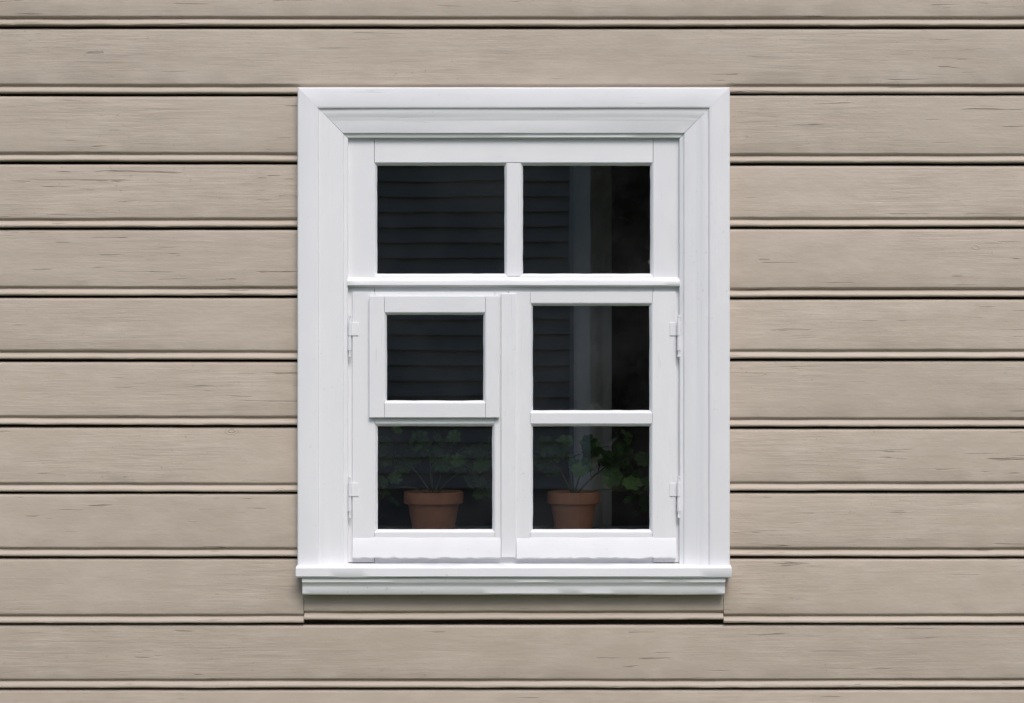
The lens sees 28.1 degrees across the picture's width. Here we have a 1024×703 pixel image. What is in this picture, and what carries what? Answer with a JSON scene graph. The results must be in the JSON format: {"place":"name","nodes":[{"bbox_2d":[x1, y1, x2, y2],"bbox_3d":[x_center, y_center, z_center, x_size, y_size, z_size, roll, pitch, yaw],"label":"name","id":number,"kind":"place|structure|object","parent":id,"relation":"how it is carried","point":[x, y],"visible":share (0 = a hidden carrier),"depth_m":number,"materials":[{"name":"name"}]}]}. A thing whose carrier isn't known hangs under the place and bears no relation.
{"place":"outdoors","nodes":[
{"label":"outdoors","id":0,"kind":"place"},
{"bbox_2d":[377,166,649,525],"bbox_3d":[0.000,-0.050,10.050,8.000,2.700,0.099,0,0,0],"label":"room back","id":1,"kind":"object","parent":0,"point":[440,219],"depth_m":10.00,"materials":[{"name":"black"}]},
{"bbox_2d":[574,166,611,525],"bbox_3d":[0.270,-0.050,6.803,0.126,1.800,0.030,0,0,11],"label":"curtain","id":2,"kind":"object","parent":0,"point":[592,255],"visible":0.59,"depth_m":6.81,"materials":[{"name":"fabric"}]},
{"bbox_3d":[0.000,1.443,6.275,7.960,0.514,0.450,0,0,0],"label":"plinth","id":3,"kind":"object","parent":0,"visible":0},
{"bbox_2d":[0,27,337,623],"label":"sheathing","id":4,"kind":"object","parent":3,"relation":"on","point":[168,360],"depth_m":6.04,"materials":[{"name":"beige wood"}]},
{"bbox_2d":[0,96,297,162],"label":"siding board","id":5,"kind":"object","parent":4,"relation":"attached to","point":[148,128],"visible":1,"depth_m":6.01,"materials":[{"name":"beige paint"}]},
{"bbox_2d":[0,29,1023,94],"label":"siding board","id":6,"kind":"object","parent":5,"relation":"on","point":[291,61],"visible":1,"depth_m":6.01,"materials":[{"name":"beige paint"}]},
{"bbox_2d":[0,0,1023,27],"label":"siding board","id":7,"kind":"object","parent":6,"relation":"on","point":[515,13],"visible":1,"depth_m":6.00,"materials":[{"name":"beige paint"}]},
{"bbox_2d":[0,230,297,295],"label":"siding board","id":8,"kind":"object","parent":4,"relation":"attached to","point":[148,262],"visible":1,"depth_m":6.01,"materials":[{"name":"beige paint"}]},
{"bbox_2d":[0,427,297,491],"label":"siding board","id":9,"kind":"object","parent":4,"relation":"attached to","point":[149,459],"visible":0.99,"depth_m":6.01,"materials":[{"name":"beige paint"}]},
{"bbox_2d":[0,164,297,227],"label":"siding board","id":10,"kind":"object","parent":4,"relation":"attached to","point":[143,195],"visible":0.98,"depth_m":6.01,"materials":[{"name":"beige paint"}]},
{"bbox_2d":[0,493,297,556],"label":"siding board","id":11,"kind":"object","parent":4,"relation":"attached to","point":[152,524],"visible":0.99,"depth_m":6.00,"materials":[{"name":"beige paint"}]},
{"bbox_2d":[0,362,297,424],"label":"siding board","id":12,"kind":"object","parent":4,"relation":"attached to","point":[148,393],"visible":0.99,"depth_m":6.00,"materials":[{"name":"beige paint"}]},
{"bbox_2d":[0,298,297,359],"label":"siding board","id":13,"kind":"object","parent":4,"relation":"attached to","point":[148,328],"visible":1,"depth_m":6.00,"materials":[{"name":"beige paint"}]},
{"bbox_2d":[0,557,304,622],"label":"siding board","id":14,"kind":"object","parent":4,"relation":"attached to","point":[143,590],"visible":1,"depth_m":6.00,"materials":[{"name":"beige paint"}]},
{"bbox_2d":[338,27,689,28],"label":"clapboard wall","id":15,"kind":"structure","parent":4,"relation":"attached to","point":[508,28],"depth_m":6.04,"materials":[{"name":"beige wood"}]},
{"bbox_2d":[338,619,689,623],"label":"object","id":16,"kind":"object","parent":3,"relation":"on","point":[680,621],"visible":0.11,"depth_m":6.04,"materials":[{"name":"beige wood"}]},
{"bbox_2d":[375,557,652,562],"bbox_3d":[0.005,0.596,6.058,0.816,0.052,0.104,0,0,0],"label":"frame bottom","id":17,"kind":"object","parent":16,"relation":"on","point":[507,560],"visible":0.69,"depth_m":6.01,"materials":[{"name":"white paint"}]},
{"bbox_2d":[375,532,494,537],"bbox_3d":[-0.226,0.566,6.017,0.351,0.074,0.046,0,0,0],"label":"sash rail","id":18,"kind":"object","parent":17,"relation":"on","point":[434,534],"visible":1,"depth_m":5.99,"materials":[{"name":"white paint"}]},
{"bbox_2d":[375,424,494,531],"bbox_3d":[-0.226,0.370,6.007,0.355,0.321,0.022,0,0,0],"label":"glazing putty","id":19,"kind":"object","parent":18,"relation":"on","point":[434,530],"visible":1,"depth_m":6.00,"materials":[{"name":"white paint"}]},
{"bbox_2d":[375,413,494,423],"bbox_3d":[-0.226,0.196,6.017,0.351,0.031,0.046,0,0,0],"label":"sash rail","id":20,"kind":"object","parent":19,"relation":"on","point":[384,420],"visible":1,"depth_m":5.99,"materials":[{"name":"white paint"}]},
{"bbox_2d":[385,403,484,417],"bbox_3d":[-0.225,0.172,5.986,0.295,0.043,0.012,0,0,0],"label":"vent rail","id":21,"kind":"object","parent":20,"relation":"attached to","point":[434,410],"visible":1,"depth_m":5.98,"materials":[{"name":"white paint"}]},
{"bbox_2d":[384,312,485,402],"bbox_3d":[-0.225,0.018,5.993,0.298,0.267,0.022,0,0,0],"label":"glazing putty","id":22,"kind":"object","parent":21,"relation":"on","point":[433,313],"visible":1,"depth_m":5.99,"materials":[{"name":"white paint"}]},
{"bbox_2d":[369,296,383,417],"bbox_3d":[-0.395,0.015,5.986,0.044,0.355,0.012,0,0,0],"label":"vent stile","id":23,"kind":"object","parent":22,"relation":"attached to","point":[376,356],"visible":1,"depth_m":5.98,"materials":[{"name":"white paint"}]},
{"bbox_2d":[486,296,498,417],"bbox_3d":[-0.057,0.015,5.986,0.040,0.355,0.012,0,0,0],"label":"vent stile","id":24,"kind":"object","parent":22,"relation":"attached to","point":[492,356],"visible":1,"depth_m":5.98,"materials":[{"name":"white paint"}]},
{"bbox_2d":[378,526,648,528],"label":"sill","id":25,"kind":"structure","parent":17,"relation":"on","point":[534,527],"depth_m":6.35,"materials":[{"name":"white paint"}]},
{"bbox_2d":[378,426,491,528],"bbox_3d":[-0.235,0.382,6.209,0.387,0.326,0.199,0,0,0],"label":"potted plant","id":26,"kind":"object","parent":25,"relation":"on","point":[435,508],"visible":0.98,"depth_m":6.17,"materials":[{"name":"green plant"}]},
{"bbox_2d":[533,429,648,528],"bbox_3d":[0.246,0.391,6.207,0.392,0.310,0.220,0,0,0],"label":"potted plant","id":27,"kind":"object","parent":25,"relation":"on","point":[573,509],"visible":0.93,"depth_m":6.16,"materials":[{"name":"green plant"}]},
{"bbox_2d":[530,532,651,537],"bbox_3d":[0.232,0.566,6.017,0.357,0.074,0.046,0,0,0],"label":"sash rail","id":28,"kind":"object","parent":17,"relation":"on","point":[590,534],"visible":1,"depth_m":5.99,"materials":[{"name":"white paint"}]},
{"bbox_2d":[530,424,651,531],"bbox_3d":[0.232,0.370,6.007,0.360,0.321,0.022,0,0,0],"label":"glazing putty","id":29,"kind":"object","parent":28,"relation":"on","point":[590,530],"visible":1,"depth_m":6.00,"materials":[{"name":"white paint"}]},
{"bbox_2d":[530,413,651,423],"bbox_3d":[0.232,0.196,6.017,0.357,0.031,0.046,0,0,0],"label":"sash rail","id":30,"kind":"object","parent":29,"relation":"on","point":[590,418],"visible":1,"depth_m":5.99,"materials":[{"name":"white paint"}]},
{"bbox_2d":[530,303,651,412],"bbox_3d":[0.232,0.019,6.007,0.360,0.325,0.022,0,0,0],"label":"glazing putty","id":31,"kind":"object","parent":30,"relation":"on","point":[590,304],"visible":1,"depth_m":6.00,"materials":[{"name":"white paint"}]},
{"bbox_2d":[530,292,651,302],"bbox_3d":[0.232,-0.159,6.017,0.357,0.033,0.046,0,0,0],"label":"sash rail","id":32,"kind":"object","parent":31,"relation":"on","point":[590,297],"visible":1,"depth_m":5.99,"materials":[{"name":"white paint"}]},
{"bbox_2d":[690,27,1023,687],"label":"sheathing","id":33,"kind":"object","parent":3,"relation":"on","point":[698,621],"depth_m":6.04,"materials":[{"name":"beige wood"}]},
{"bbox_2d":[723,557,1023,622],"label":"siding board","id":34,"kind":"object","parent":33,"relation":"attached to","point":[865,590],"visible":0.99,"depth_m":6.01,"materials":[{"name":"beige paint"}]},
{"bbox_2d":[730,492,1023,556],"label":"siding board","id":35,"kind":"object","parent":34,"relation":"on","point":[951,524],"visible":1,"depth_m":6.01,"materials":[{"name":"beige paint"}]},
{"bbox_2d":[730,95,1023,163],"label":"siding board","id":36,"kind":"object","parent":33,"relation":"attached to","point":[896,129],"visible":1,"depth_m":6.00,"materials":[{"name":"beige paint"}]},
{"bbox_2d":[730,229,1023,296],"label":"siding board","id":37,"kind":"object","parent":33,"relation":"attached to","point":[876,262],"visible":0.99,"depth_m":6.00,"materials":[{"name":"beige paint"}]},
{"bbox_2d":[730,361,1023,426],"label":"siding board","id":38,"kind":"object","parent":33,"relation":"attached to","point":[883,393],"visible":1,"depth_m":6.01,"materials":[{"name":"beige paint"}]},
{"bbox_2d":[730,299,1023,358],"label":"siding board","id":39,"kind":"object","parent":38,"relation":"on","point":[866,328],"visible":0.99,"depth_m":6.00,"materials":[{"name":"beige paint"}]},
{"bbox_2d":[730,428,1023,490],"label":"siding board","id":40,"kind":"object","parent":33,"relation":"attached to","point":[892,459],"visible":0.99,"depth_m":6.01,"materials":[{"name":"beige paint"}]},
{"bbox_2d":[730,166,1023,226],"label":"siding board","id":41,"kind":"object","parent":33,"relation":"attached to","point":[876,196],"visible":0.99,"depth_m":6.01,"materials":[{"name":"beige paint"}]},
{"bbox_3d":[0.000,1.200,6.007,8.000,0.027,0.085,0,0,0],"label":"drip board","id":42,"kind":"object","parent":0,"visible":0},
{"bbox_2d":[0,688,1023,702],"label":"siding board","id":43,"kind":"object","parent":42,"relation":"on","point":[511,695],"visible":1,"depth_m":6.01,"materials":[{"name":"beige paint"}]},
{"bbox_2d":[0,623,1023,687],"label":"siding board","id":44,"kind":"object","parent":43,"relation":"on","point":[606,655],"visible":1,"depth_m":6.01,"materials":[{"name":"beige paint"}]},
{"bbox_2d":[304,558,722,619],"bbox_3d":[0.005,0.697,6.019,1.228,0.181,0.039,0,0,0],"label":"siding board","id":45,"kind":"object","parent":44,"relation":"on","point":[499,607],"visible":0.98,"depth_m":6.00,"materials":[{"name":"beige paint"}]},
{"bbox_2d":[302,577,724,594],"bbox_3d":[0.005,0.683,5.974,1.230,0.052,0.049,0,0,0],"label":"sill moulding","id":46,"kind":"object","parent":45,"relation":"attached to","point":[495,586],"visible":1,"depth_m":5.96,"materials":[{"name":"white paint"}]},
{"bbox_2d":[296,87,731,577],"bbox_3d":[0.005,-0.056,6.025,1.265,1.428,0.169,0,0,0],"label":"window frame","id":47,"kind":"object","parent":46,"relation":"on","point":[513,124],"depth_m":5.97,"materials":[{"name":"white paint"}]},
{"bbox_2d":[348,315,358,356],"bbox_3d":[-0.465,-0.045,5.991,0.031,0.122,0.027,0,0,0],"label":"hinge","id":48,"kind":"object","parent":47,"relation":"attached to","point":[353,328],"visible":1,"depth_m":5.98,"materials":[{"name":"white paint"}]},
{"bbox_2d":[348,476,358,517],"bbox_3d":[-0.465,0.425,5.991,0.031,0.122,0.027,0,0,0],"label":"hinge","id":49,"kind":"object","parent":47,"relation":"attached to","point":[353,489],"visible":1,"depth_m":5.98,"materials":[{"name":"white paint"}]},
{"bbox_2d":[343,133,374,561],"bbox_3d":[-0.458,-0.011,6.056,0.108,1.257,0.108,0,0,0],"label":"frame stile","id":50,"kind":"object","parent":47,"relation":"attached to","point":[361,156],"visible":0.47,"depth_m":6.00,"materials":[{"name":"white paint"}]},
{"bbox_2d":[352,292,374,550],"bbox_3d":[-0.434,0.214,6.017,0.065,0.778,0.046,0,0,0],"label":"sash stile","id":51,"kind":"object","parent":47,"relation":"on","point":[363,469],"visible":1,"depth_m":5.99,"materials":[{"name":"white paint"}]},
{"bbox_2d":[352,537,500,558],"bbox_3d":[-0.249,0.575,5.987,0.433,0.066,0.016,0,0,0],"label":"drip strip","id":52,"kind":"object","parent":47,"relation":"on","point":[431,547],"visible":1,"depth_m":5.99,"materials":[{"name":"white paint"}]},
{"bbox_2d":[495,292,507,537],"bbox_3d":[-0.031,0.214,6.017,0.038,0.778,0.046,0,0,0],"label":"sash stile","id":53,"kind":"object","parent":47,"relation":"on","point":[497,477],"visible":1,"depth_m":5.99,"materials":[{"name":"white paint"}]},
{"bbox_2d":[501,293,515,556],"bbox_3d":[-0.010,0.216,5.990,0.044,0.772,0.006,0,0,0],"label":"meeting bead","id":54,"kind":"object","parent":47,"relation":"attached to","point":[508,424],"visible":1,"depth_m":5.99,"materials":[{"name":"white paint"}]},
{"bbox_2d":[507,163,519,275],"bbox_3d":[0.005,-0.387,6.042,0.038,0.332,0.076,0,0,0],"label":"frame mullion","id":55,"kind":"object","parent":47,"relation":"attached to","point":[513,219],"visible":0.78,"depth_m":6.00},
{"bbox_2d":[348,277,679,286],"bbox_3d":[0.005,-0.203,5.992,0.971,0.028,0.020,0,0,0],"label":"transom ledge","id":56,"kind":"object","parent":47,"relation":"attached to","point":[505,282],"visible":1,"depth_m":5.98,"materials":[{"name":"white paint"}]},
{"bbox_2d":[375,276,652,292],"bbox_3d":[0.005,-0.191,6.056,0.816,0.059,0.108,0,0,0],"label":"frame transom","id":57,"kind":"object","parent":47,"relation":"attached to","point":[513,289],"visible":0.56,"depth_m":6.00,"materials":[{"name":"white wood"}]},
{"bbox_2d":[375,292,494,300],"bbox_3d":[-0.226,-0.163,6.017,0.351,0.025,0.046,0,0,0],"label":"sash rail","id":58,"kind":"object","parent":57,"relation":"attached to","point":[384,294],"visible":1,"depth_m":5.99,"materials":[{"name":"white paint"}]},
{"bbox_2d":[385,296,484,311],"bbox_3d":[-0.225,-0.138,5.986,0.295,0.048,0.012,0,0,0],"label":"vent rail","id":59,"kind":"object","parent":58,"relation":"attached to","point":[434,303],"visible":1,"depth_m":5.98,"materials":[{"name":"white paint"}]},
{"bbox_2d":[374,162,507,276],"bbox_3d":[-0.209,-0.387,6.015,0.393,0.336,0.022,0,0,0],"label":"glazing putty","id":60,"kind":"object","parent":57,"relation":"attached to","point":[376,164],"visible":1,"depth_m":6.01,"materials":[{"name":"white paint"}]},
{"bbox_2d":[520,162,652,275],"bbox_3d":[0.219,-0.387,6.015,0.393,0.336,0.022,0,0,0],"label":"glazing putty","id":61,"kind":"object","parent":57,"relation":"attached to","point":[522,164],"visible":1,"depth_m":6.01,"materials":[{"name":"white paint"}]},
{"bbox_2d":[509,292,529,537],"bbox_3d":[0.022,0.214,6.017,0.062,0.778,0.047,0,0,0],"label":"sash stile","id":62,"kind":"object","parent":47,"relation":"on","point":[522,414],"visible":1,"depth_m":5.99,"materials":[{"name":"white paint"}]},
{"bbox_2d":[516,537,675,558],"bbox_3d":[0.246,0.575,5.987,0.467,0.066,0.016,0,0,0],"label":"drip strip","id":63,"kind":"object","parent":47,"relation":"on","point":[590,548],"visible":1,"depth_m":5.99,"materials":[{"name":"white paint"}]},
{"bbox_2d":[652,292,675,537],"bbox_3d":[0.446,0.214,6.017,0.069,0.778,0.046,0,0,0],"label":"sash stile","id":64,"kind":"object","parent":47,"relation":"on","point":[663,416],"visible":1,"depth_m":5.99,"materials":[{"name":"white paint"}]},
{"bbox_2d":[653,138,678,561],"bbox_3d":[0.468,-0.011,6.056,0.108,1.257,0.108,0,0,0],"label":"frame stile","id":65,"kind":"object","parent":47,"relation":"attached to","point":[665,207],"visible":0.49,"depth_m":6.00,"materials":[{"name":"white paint"}]},
{"bbox_2d":[670,315,680,356],"bbox_3d":[0.477,-0.045,5.991,0.031,0.122,0.027,0,0,0],"label":"hinge","id":66,"kind":"object","parent":47,"relation":"attached to","point":[674,328],"visible":1,"depth_m":5.98,"materials":[{"name":"white paint"}]},
{"bbox_2d":[670,476,680,517],"bbox_3d":[0.477,0.425,5.991,0.031,0.122,0.027,0,0,0],"label":"hinge","id":67,"kind":"object","parent":47,"relation":"attached to","point":[674,489],"visible":1,"depth_m":5.98,"materials":[{"name":"white paint"}]}
]}

